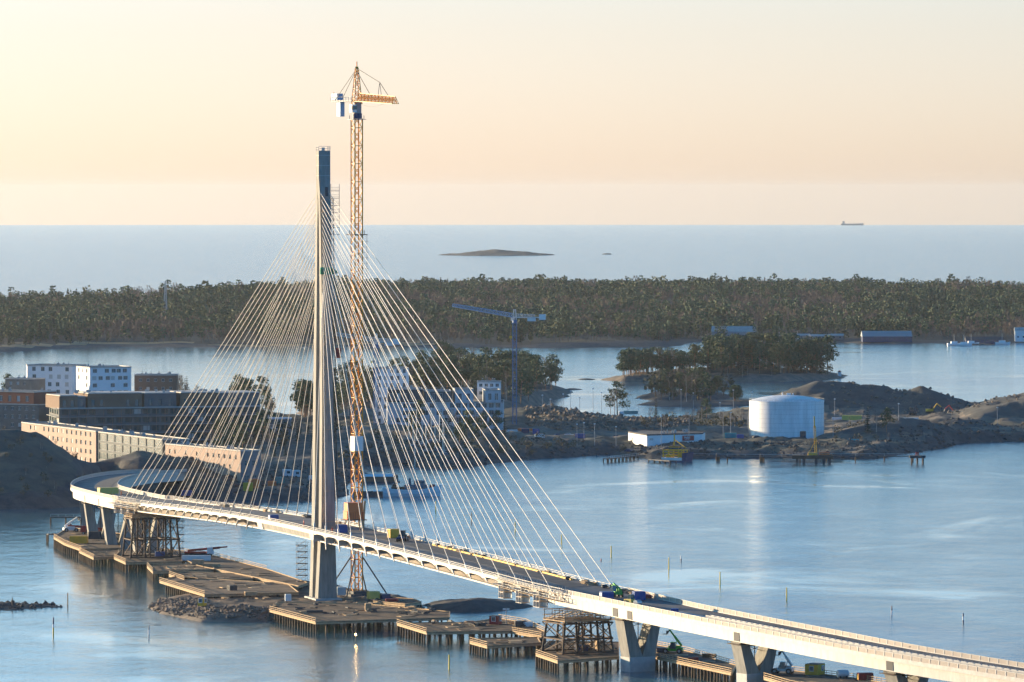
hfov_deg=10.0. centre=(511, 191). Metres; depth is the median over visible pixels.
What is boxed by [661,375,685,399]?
pine tree
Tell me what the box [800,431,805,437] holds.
door
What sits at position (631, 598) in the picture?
roller
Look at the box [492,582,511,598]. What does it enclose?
work cage
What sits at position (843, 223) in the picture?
cargo ship
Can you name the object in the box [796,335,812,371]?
pine tree
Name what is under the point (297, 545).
scaffold stair
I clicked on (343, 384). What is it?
pine tree
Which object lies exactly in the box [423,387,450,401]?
penthouse block
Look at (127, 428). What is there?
window
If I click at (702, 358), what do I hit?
pine tree
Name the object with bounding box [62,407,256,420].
window
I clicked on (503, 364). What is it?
pine tree
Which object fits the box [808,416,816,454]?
drill rig
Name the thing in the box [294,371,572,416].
wooded point
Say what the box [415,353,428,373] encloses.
pine tree
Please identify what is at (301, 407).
pine tree
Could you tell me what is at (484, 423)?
pine tree
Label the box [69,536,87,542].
container
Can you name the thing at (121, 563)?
work jetty
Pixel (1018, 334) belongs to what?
shore building
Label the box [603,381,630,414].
pine tree
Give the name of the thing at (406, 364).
pine tree
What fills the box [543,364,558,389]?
pine tree
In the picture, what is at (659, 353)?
bush
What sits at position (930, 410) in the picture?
excavator
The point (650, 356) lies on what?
pine tree
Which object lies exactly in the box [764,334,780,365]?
pine tree
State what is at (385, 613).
work jetty
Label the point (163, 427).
window
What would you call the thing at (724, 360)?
pine tree
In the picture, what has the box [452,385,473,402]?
penthouse block
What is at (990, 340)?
boathouse
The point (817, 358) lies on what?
pine tree
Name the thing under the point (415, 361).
pine tree
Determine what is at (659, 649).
container
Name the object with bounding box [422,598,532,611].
dark skerry
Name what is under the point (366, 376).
birch tree
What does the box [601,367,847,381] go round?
wooded island
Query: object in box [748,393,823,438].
storage tank
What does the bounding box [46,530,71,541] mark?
catwalk
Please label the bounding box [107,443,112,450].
window
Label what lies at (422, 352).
pine tree
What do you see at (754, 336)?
pine tree
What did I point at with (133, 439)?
window
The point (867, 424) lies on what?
spruce tree
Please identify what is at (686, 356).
pine tree
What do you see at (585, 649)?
crate
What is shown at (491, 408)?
grey apartment block
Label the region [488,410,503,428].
pine tree
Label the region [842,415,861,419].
container
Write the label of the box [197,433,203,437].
window
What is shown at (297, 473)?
site hut
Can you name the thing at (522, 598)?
work cage
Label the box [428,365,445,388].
pine tree
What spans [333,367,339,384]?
pine tree
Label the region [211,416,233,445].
pine tree
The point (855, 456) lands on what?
harbour pier
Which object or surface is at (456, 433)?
pine tree
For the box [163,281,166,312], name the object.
radio mast
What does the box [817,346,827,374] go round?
spruce tree
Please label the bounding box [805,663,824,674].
site hut
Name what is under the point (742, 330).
shore building
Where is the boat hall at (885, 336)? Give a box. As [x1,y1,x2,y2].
[861,331,911,341]
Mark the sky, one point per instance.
(113, 112)
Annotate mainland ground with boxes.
[0,380,1023,509]
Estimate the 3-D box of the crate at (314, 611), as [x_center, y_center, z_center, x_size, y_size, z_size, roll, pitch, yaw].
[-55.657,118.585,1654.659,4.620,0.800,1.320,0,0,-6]
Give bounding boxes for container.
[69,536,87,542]
[88,531,101,538]
[97,487,118,494]
[181,490,191,495]
[182,555,210,560]
[192,559,203,564]
[203,563,220,566]
[243,482,252,491]
[249,479,258,487]
[268,481,275,485]
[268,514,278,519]
[275,477,284,482]
[336,524,347,532]
[387,529,398,537]
[521,428,528,432]
[575,433,584,437]
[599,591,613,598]
[632,591,645,600]
[657,647,667,651]
[702,653,715,657]
[725,433,736,437]
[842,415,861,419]
[856,672,873,679]
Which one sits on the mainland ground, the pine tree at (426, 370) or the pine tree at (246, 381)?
the pine tree at (246, 381)
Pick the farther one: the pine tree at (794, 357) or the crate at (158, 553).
the pine tree at (794, 357)
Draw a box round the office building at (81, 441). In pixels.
[21,420,122,462]
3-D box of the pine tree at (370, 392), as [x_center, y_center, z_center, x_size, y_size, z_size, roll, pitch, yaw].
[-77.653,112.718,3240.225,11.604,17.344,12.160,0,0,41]
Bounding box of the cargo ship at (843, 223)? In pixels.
[841,221,863,224]
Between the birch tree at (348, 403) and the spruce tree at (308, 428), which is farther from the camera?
the birch tree at (348, 403)
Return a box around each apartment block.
[0,403,48,430]
[46,388,260,443]
[386,398,503,429]
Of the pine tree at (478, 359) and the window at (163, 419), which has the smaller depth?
the window at (163, 419)
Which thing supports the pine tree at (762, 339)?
on the wooded island at (766, 375)
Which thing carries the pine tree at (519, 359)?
on the wooded point
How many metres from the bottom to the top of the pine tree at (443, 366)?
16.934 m
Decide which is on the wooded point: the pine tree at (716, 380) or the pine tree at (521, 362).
the pine tree at (521, 362)
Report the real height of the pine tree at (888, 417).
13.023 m
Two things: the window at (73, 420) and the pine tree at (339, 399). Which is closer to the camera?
the window at (73, 420)
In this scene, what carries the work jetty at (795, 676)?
on the sea
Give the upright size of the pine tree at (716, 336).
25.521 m
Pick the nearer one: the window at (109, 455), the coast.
the window at (109, 455)
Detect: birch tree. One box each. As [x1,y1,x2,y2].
[203,423,215,441]
[245,431,258,447]
[261,423,276,455]
[263,399,277,416]
[343,393,350,415]
[360,372,370,400]
[454,352,466,381]
[501,370,511,399]
[604,387,615,414]
[610,388,621,413]
[662,372,674,387]
[680,375,692,401]
[874,414,880,431]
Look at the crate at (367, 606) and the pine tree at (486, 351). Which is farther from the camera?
the pine tree at (486, 351)
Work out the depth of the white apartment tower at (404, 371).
2956.75 m
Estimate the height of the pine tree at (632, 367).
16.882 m
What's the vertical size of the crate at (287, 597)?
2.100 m
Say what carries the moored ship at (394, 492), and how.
on the sea
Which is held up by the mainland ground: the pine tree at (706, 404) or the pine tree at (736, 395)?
the pine tree at (706, 404)
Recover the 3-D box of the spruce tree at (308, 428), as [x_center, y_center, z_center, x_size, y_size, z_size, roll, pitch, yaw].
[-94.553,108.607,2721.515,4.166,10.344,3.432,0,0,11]
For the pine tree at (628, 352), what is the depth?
3797.83 m
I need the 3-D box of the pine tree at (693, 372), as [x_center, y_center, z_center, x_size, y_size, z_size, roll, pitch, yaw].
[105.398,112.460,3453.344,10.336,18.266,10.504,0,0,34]
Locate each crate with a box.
[155,551,164,555]
[227,585,236,590]
[244,591,256,595]
[285,594,290,600]
[306,610,322,612]
[337,587,345,595]
[365,603,370,610]
[367,591,379,598]
[380,594,390,598]
[385,599,398,601]
[514,621,522,626]
[523,622,532,626]
[574,644,587,651]
[595,640,602,648]
[688,657,698,660]
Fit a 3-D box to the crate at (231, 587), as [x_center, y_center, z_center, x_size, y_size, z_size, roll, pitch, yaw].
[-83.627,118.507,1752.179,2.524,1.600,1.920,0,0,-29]
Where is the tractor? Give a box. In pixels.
[396,530,409,541]
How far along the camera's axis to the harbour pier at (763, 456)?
2653.35 m
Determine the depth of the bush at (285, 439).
2622.93 m
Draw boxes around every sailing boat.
[415,409,418,440]
[427,408,432,442]
[436,414,441,443]
[439,420,444,451]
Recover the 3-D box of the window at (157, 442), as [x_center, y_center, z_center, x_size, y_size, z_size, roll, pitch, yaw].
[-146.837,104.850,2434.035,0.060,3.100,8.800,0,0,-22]
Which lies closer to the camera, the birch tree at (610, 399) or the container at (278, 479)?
the container at (278, 479)
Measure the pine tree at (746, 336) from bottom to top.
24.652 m
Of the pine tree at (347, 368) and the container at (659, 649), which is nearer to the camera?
the container at (659, 649)
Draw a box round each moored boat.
[947,341,959,345]
[957,342,971,345]
[995,340,1009,344]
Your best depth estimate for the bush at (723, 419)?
2933.51 m
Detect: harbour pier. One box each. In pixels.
[603,453,638,462]
[648,459,676,463]
[693,454,800,461]
[826,454,913,460]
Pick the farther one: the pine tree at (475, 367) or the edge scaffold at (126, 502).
the pine tree at (475, 367)
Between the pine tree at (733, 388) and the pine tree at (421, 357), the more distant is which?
the pine tree at (421, 357)
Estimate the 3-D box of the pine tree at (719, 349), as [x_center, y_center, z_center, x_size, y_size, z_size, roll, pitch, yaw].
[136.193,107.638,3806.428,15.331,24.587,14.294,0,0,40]
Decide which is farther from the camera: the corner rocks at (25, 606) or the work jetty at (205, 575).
the work jetty at (205, 575)
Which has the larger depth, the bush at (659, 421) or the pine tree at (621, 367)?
the pine tree at (621, 367)
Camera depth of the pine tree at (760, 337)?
3883.87 m
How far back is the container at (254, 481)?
2338.23 m
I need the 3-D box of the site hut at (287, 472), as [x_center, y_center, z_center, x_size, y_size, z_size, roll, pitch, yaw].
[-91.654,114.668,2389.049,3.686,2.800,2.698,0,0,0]
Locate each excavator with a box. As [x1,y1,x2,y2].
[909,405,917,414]
[926,403,942,412]
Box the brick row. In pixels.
[0,387,56,403]
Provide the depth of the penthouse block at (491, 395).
2885.03 m
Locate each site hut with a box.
[198,598,206,605]
[282,469,290,475]
[291,470,300,476]
[489,615,501,624]
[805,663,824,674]
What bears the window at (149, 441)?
in the glazed building at (115, 444)
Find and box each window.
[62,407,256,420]
[71,418,76,422]
[80,418,86,422]
[98,418,104,422]
[100,433,105,440]
[100,443,105,449]
[100,452,105,459]
[107,418,113,422]
[107,434,112,441]
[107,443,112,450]
[107,453,112,458]
[115,435,120,442]
[115,444,120,451]
[116,417,122,422]
[123,436,128,443]
[123,445,128,452]
[125,417,131,421]
[125,426,131,430]
[131,437,136,444]
[134,417,140,421]
[134,426,140,430]
[139,438,144,445]
[143,417,149,421]
[143,425,149,429]
[147,439,152,446]
[152,417,158,421]
[152,425,158,429]
[155,440,160,447]
[161,417,167,421]
[161,425,167,429]
[170,417,176,421]
[170,425,176,429]
[197,416,203,420]
[197,425,203,429]
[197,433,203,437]
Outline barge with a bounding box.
[352,488,389,496]
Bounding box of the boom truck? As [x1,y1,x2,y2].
[68,525,102,533]
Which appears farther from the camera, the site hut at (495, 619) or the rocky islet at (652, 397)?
the rocky islet at (652, 397)
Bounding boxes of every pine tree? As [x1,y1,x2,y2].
[1,373,12,388]
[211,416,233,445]
[212,408,234,435]
[226,415,246,443]
[226,422,239,442]
[229,373,241,389]
[231,422,255,448]
[241,378,254,390]
[250,410,275,451]
[254,376,274,409]
[260,391,275,416]
[290,379,312,416]
[293,382,305,415]
[295,381,312,415]
[295,382,312,409]
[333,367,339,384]
[333,390,343,414]
[334,383,349,409]
[337,364,350,382]
[337,382,352,411]
[339,361,356,381]
[356,370,367,397]
[359,366,374,401]
[361,380,374,408]
[397,355,411,379]
[401,363,412,385]
[403,411,420,435]
[409,359,420,386]
[412,360,430,394]
[413,364,434,388]
[414,400,426,422]
[415,350,428,366]
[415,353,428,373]
[426,366,441,385]
[427,355,438,365]
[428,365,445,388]
[429,348,439,365]
[434,339,446,346]
[434,364,448,378]
[435,348,446,363]
[435,357,443,371]
[439,367,453,388]
[440,342,455,353]
[442,354,457,368]
[442,358,458,388]
[444,350,454,358]
[444,357,460,382]
[445,368,464,391]
[452,348,463,381]
[452,423,466,445]
[456,346,469,356]
[457,356,469,384]
[460,409,477,431]
[464,354,474,384]
[465,357,473,386]
[467,353,488,378]
[469,360,487,386]
[471,368,484,389]
[471,412,490,436]
[479,347,492,379]
[482,356,492,368]
[484,360,496,379]
[487,350,509,379]
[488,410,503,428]
[491,360,513,393]
[499,351,519,385]
[508,366,523,391]
[508,368,534,403]
[510,356,522,366]
[517,351,527,382]
[517,356,525,374]
[518,375,534,400]
[523,367,534,387]
[524,354,545,386]
[528,354,543,386]
[528,358,544,385]
[534,360,553,389]
[543,353,561,389]
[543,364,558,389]
[548,359,564,385]
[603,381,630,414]
[615,350,627,376]
[616,356,628,374]
[617,354,631,375]
[619,349,636,375]
[628,353,639,376]
[634,351,649,375]
[637,352,648,374]
[644,351,656,373]
[649,346,657,359]
[653,347,664,369]
[655,355,663,368]
[657,360,664,373]
[657,382,666,399]
[660,371,668,394]
[661,351,674,368]
[670,348,677,371]
[672,350,689,371]
[674,352,686,372]
[675,372,683,394]
[678,352,690,371]
[682,381,691,399]
[686,367,698,388]
[687,344,701,358]
[688,350,702,366]
[689,377,702,395]
[695,364,705,383]
[697,370,705,390]
[698,334,725,369]
[698,372,714,400]
[699,335,716,371]
[699,349,707,369]
[700,398,712,419]
[709,339,733,376]
[709,381,716,398]
[710,338,733,373]
[713,377,721,394]
[717,336,735,369]
[723,338,736,372]
[728,336,739,368]
[728,385,735,395]
[730,335,746,367]
[732,390,739,399]
[738,334,754,363]
[745,332,758,360]
[747,332,765,358]
[757,335,768,356]
[763,331,779,360]
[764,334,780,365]
[774,340,801,372]
[781,333,800,370]
[783,338,801,371]
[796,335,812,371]
[797,342,815,372]
[808,344,821,372]
[809,346,824,372]
[810,336,833,361]
[821,335,839,368]
[880,407,893,432]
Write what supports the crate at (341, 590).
on the works islet at (251, 600)
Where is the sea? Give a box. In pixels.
[0,225,1023,681]
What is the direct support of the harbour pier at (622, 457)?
on the sea
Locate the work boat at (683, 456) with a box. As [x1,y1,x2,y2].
[661,434,693,461]
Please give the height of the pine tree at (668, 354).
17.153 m
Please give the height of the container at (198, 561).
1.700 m
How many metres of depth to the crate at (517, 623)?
1598.33 m
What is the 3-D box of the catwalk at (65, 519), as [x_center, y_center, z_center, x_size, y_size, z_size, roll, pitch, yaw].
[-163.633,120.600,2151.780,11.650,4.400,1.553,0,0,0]
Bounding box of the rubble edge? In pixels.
[148,596,291,620]
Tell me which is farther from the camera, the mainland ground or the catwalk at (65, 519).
the mainland ground
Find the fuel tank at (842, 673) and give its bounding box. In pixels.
[836,670,848,678]
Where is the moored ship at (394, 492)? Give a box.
[382,474,441,496]
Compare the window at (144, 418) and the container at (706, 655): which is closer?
the container at (706, 655)
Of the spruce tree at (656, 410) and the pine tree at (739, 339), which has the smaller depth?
the spruce tree at (656, 410)
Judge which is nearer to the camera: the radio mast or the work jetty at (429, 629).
the work jetty at (429, 629)
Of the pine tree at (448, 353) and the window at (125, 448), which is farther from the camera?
the pine tree at (448, 353)
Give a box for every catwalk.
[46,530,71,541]
[50,514,81,524]
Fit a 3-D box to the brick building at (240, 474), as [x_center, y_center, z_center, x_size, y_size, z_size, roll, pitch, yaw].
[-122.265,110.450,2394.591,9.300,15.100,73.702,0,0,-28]
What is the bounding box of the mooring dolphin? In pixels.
[909,452,925,463]
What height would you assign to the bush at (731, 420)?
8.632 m
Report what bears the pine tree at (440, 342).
on the wooded point
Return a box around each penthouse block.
[387,385,422,401]
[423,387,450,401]
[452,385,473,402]
[482,386,500,402]
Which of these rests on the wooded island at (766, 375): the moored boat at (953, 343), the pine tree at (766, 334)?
the pine tree at (766, 334)
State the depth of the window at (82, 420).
2672.01 m
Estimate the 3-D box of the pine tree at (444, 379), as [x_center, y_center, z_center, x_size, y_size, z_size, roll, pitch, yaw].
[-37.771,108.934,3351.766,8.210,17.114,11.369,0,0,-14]
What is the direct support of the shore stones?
on the mainland ground
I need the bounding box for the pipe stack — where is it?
[819,452,829,454]
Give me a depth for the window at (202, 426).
2690.99 m
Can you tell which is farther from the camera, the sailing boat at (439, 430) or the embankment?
the sailing boat at (439, 430)
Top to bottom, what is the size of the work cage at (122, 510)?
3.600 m
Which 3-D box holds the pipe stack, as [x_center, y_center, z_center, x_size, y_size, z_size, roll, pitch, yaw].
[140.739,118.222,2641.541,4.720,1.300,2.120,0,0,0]
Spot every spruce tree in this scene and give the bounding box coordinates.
[253,418,261,444]
[294,419,301,440]
[305,417,311,433]
[308,425,312,448]
[492,415,498,435]
[501,416,507,436]
[652,398,657,415]
[799,342,807,371]
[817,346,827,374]
[863,406,872,432]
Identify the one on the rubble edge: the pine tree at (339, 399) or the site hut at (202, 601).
the site hut at (202, 601)
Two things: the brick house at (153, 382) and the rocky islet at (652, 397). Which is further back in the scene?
the rocky islet at (652, 397)
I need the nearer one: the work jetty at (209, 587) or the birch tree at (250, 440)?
the work jetty at (209, 587)
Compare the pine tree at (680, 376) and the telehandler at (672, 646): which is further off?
the pine tree at (680, 376)
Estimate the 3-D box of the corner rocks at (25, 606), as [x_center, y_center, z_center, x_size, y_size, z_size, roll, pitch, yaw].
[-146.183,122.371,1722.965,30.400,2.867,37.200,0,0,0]
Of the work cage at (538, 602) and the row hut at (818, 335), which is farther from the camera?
the row hut at (818, 335)
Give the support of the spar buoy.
in the sea
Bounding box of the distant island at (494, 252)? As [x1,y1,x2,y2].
[440,249,553,255]
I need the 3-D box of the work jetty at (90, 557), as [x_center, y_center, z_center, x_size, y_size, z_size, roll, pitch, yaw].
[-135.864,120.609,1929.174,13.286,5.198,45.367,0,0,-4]
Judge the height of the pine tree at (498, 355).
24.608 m
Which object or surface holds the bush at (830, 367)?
on the wooded island at (766, 375)
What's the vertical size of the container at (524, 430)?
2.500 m
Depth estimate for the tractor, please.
1667.18 m
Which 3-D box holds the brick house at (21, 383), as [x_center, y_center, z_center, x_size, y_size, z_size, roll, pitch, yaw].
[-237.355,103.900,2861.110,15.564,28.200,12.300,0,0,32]
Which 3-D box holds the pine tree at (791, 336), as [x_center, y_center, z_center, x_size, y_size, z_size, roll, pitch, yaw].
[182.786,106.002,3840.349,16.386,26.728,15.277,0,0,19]
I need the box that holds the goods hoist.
[330,196,343,523]
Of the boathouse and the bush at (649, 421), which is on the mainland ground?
the bush at (649, 421)
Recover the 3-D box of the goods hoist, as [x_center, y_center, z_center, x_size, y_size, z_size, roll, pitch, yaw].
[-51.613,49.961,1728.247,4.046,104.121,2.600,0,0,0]
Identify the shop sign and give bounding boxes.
[682,435,693,440]
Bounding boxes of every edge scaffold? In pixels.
[112,493,138,509]
[495,571,563,601]
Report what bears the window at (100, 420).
in the apartment block at (156, 412)
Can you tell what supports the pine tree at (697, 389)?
on the tidal reef
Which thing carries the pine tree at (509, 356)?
on the wooded point
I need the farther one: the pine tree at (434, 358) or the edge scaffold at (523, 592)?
the pine tree at (434, 358)
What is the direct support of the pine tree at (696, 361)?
on the wooded island at (766, 375)
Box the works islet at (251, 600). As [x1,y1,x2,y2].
[150,579,424,622]
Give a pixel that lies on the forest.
(989, 306)
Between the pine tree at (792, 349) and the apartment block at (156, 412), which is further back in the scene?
the pine tree at (792, 349)
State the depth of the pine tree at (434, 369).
3338.76 m
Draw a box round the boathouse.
[964,337,1003,343]
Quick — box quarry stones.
[831,380,1020,417]
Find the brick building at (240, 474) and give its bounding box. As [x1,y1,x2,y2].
[165,440,260,481]
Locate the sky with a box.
[0,0,1023,224]
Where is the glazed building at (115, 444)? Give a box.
[98,429,189,461]
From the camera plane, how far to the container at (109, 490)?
1973.73 m
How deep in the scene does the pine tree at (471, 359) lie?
3426.60 m
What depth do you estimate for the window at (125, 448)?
2473.62 m
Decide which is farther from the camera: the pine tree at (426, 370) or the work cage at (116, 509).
the pine tree at (426, 370)
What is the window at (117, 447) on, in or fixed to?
in the glazed building at (115, 444)
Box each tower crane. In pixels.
[330,62,398,596]
[335,332,399,425]
[452,304,545,424]
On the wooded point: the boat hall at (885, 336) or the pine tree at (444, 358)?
the pine tree at (444, 358)
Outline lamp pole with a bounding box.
[660,415,661,445]
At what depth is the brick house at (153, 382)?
2905.00 m
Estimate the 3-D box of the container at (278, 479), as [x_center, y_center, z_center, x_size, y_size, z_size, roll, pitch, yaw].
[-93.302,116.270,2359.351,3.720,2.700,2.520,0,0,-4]
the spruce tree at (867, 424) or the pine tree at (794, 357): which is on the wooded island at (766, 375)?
the pine tree at (794, 357)
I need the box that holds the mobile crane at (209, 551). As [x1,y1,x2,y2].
[184,546,226,555]
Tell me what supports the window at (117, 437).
in the glazed building at (115, 444)
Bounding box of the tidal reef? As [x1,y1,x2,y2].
[638,400,748,406]
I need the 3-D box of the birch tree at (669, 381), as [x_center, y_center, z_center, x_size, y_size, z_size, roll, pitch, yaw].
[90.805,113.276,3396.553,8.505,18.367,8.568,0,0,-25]
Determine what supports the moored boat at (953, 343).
on the sea
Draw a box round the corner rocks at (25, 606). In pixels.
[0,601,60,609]
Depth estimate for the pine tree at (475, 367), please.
3352.71 m
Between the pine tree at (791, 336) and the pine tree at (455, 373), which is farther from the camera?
the pine tree at (791, 336)
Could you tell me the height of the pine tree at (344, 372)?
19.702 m
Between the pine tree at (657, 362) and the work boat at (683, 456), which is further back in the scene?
the pine tree at (657, 362)
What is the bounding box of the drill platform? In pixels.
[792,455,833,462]
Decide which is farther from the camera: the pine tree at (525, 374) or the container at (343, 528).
the pine tree at (525, 374)
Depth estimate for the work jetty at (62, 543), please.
1977.94 m
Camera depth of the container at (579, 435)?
2792.20 m
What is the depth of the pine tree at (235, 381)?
3040.52 m
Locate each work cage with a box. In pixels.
[112,502,119,512]
[116,503,125,513]
[122,504,134,514]
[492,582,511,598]
[510,586,529,603]
[527,591,547,607]
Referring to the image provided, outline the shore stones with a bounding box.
[158,417,1023,500]
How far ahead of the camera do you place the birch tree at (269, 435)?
2609.07 m
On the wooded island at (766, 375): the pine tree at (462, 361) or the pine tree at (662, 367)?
the pine tree at (662, 367)
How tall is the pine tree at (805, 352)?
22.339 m
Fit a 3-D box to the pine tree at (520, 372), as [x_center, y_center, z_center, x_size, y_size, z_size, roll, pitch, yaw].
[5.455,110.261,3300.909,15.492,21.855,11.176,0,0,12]
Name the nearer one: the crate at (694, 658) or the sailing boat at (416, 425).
the crate at (694, 658)
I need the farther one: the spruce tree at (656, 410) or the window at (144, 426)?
the spruce tree at (656, 410)
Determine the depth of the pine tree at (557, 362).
3606.66 m
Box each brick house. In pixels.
[5,375,45,389]
[134,371,178,390]
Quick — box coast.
[0,296,1023,351]
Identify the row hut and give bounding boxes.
[797,334,809,338]
[810,334,832,339]
[833,334,843,339]
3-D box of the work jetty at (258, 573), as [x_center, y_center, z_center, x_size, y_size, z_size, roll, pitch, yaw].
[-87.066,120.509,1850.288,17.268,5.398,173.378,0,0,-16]
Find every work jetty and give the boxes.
[53,528,120,558]
[79,547,118,566]
[114,548,183,572]
[147,562,214,581]
[159,576,298,598]
[169,571,252,580]
[184,548,308,588]
[269,602,449,633]
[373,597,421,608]
[396,614,545,646]
[469,637,540,657]
[535,641,618,673]
[655,641,735,681]
[763,666,885,681]
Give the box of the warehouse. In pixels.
[628,429,704,445]
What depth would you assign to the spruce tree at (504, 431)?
2758.05 m
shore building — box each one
[711,326,755,336]
[1014,327,1023,341]
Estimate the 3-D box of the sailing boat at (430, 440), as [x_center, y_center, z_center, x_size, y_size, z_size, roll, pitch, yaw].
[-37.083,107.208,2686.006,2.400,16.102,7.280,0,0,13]
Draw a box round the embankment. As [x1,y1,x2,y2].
[335,466,367,483]
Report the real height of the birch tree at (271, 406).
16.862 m
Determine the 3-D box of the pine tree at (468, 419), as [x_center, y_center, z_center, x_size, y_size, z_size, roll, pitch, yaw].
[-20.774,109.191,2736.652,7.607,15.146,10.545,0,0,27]
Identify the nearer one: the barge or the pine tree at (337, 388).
the barge
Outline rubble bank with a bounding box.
[523,403,689,432]
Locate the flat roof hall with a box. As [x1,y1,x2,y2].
[264,415,291,434]
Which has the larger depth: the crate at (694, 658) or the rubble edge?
the rubble edge
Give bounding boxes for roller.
[624,594,641,604]
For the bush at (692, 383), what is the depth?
3447.88 m
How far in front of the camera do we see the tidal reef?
3358.70 m
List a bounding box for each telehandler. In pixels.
[62,517,81,531]
[609,583,623,596]
[663,630,683,653]
[772,651,793,673]
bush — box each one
[271,428,291,450]
[275,419,294,433]
[337,446,357,463]
[542,440,551,447]
[641,418,653,426]
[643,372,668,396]
[657,352,676,367]
[657,414,668,424]
[661,366,685,388]
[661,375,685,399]
[664,412,676,420]
[680,375,703,397]
[693,418,702,425]
[695,408,705,418]
[710,375,735,395]
[715,414,727,425]
[724,413,737,424]
[734,416,746,426]
[823,364,832,372]
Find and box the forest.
[0,273,1023,346]
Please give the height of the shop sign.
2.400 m
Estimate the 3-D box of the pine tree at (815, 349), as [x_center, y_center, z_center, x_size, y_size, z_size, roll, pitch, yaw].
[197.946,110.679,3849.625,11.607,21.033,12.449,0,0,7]
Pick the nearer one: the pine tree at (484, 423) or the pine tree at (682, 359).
the pine tree at (484, 423)
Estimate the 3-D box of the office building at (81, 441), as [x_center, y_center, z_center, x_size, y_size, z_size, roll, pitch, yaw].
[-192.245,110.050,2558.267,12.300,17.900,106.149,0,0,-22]
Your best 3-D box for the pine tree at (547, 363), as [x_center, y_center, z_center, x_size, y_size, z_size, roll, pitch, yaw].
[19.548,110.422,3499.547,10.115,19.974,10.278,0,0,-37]
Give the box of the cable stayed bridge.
[70,146,1023,681]
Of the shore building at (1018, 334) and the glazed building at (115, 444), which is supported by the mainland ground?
the glazed building at (115, 444)
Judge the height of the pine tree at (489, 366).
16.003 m
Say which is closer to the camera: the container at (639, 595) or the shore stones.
the container at (639, 595)
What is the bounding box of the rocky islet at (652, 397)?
[635,389,731,400]
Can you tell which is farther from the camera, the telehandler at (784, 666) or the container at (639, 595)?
the container at (639, 595)
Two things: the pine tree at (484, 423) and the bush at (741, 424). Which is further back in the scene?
the bush at (741, 424)
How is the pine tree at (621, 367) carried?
on the wooded island at (766, 375)
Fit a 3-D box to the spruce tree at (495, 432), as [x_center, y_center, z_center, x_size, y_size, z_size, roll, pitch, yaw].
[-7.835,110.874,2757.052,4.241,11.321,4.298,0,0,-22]
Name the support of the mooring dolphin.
in the sea
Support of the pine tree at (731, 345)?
on the wooded island at (766, 375)
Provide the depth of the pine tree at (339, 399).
2991.23 m
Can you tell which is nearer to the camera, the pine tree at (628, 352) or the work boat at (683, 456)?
the work boat at (683, 456)
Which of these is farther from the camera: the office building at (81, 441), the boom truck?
the office building at (81, 441)
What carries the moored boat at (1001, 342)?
on the sea
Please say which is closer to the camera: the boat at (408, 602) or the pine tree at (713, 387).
the boat at (408, 602)
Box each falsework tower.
[122,512,180,558]
[541,608,613,654]
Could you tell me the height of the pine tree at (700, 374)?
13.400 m
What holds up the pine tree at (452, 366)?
on the wooded point
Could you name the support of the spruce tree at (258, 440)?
on the mainland ground
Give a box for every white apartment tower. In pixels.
[26,362,86,394]
[76,363,131,390]
[375,364,408,423]
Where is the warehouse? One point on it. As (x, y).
(647, 437)
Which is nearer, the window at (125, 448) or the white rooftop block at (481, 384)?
the window at (125, 448)
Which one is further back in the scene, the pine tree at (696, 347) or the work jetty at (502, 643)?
the pine tree at (696, 347)
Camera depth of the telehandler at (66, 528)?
2047.42 m
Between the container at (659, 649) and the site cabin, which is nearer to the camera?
the container at (659, 649)
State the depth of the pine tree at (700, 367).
3494.35 m
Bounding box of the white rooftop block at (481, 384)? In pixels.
[477,378,500,400]
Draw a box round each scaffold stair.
[176,517,183,555]
[296,540,307,581]
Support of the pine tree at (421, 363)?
on the wooded point
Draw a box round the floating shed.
[359,474,399,482]
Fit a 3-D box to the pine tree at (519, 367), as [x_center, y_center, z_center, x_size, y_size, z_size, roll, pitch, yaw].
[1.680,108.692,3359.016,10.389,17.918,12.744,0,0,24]
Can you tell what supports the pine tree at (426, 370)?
on the wooded point
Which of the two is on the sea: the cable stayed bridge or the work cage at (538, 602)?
the cable stayed bridge
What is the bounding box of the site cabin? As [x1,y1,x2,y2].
[340,501,366,530]
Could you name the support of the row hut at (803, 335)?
on the coast
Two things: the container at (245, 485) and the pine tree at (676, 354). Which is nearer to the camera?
the container at (245, 485)

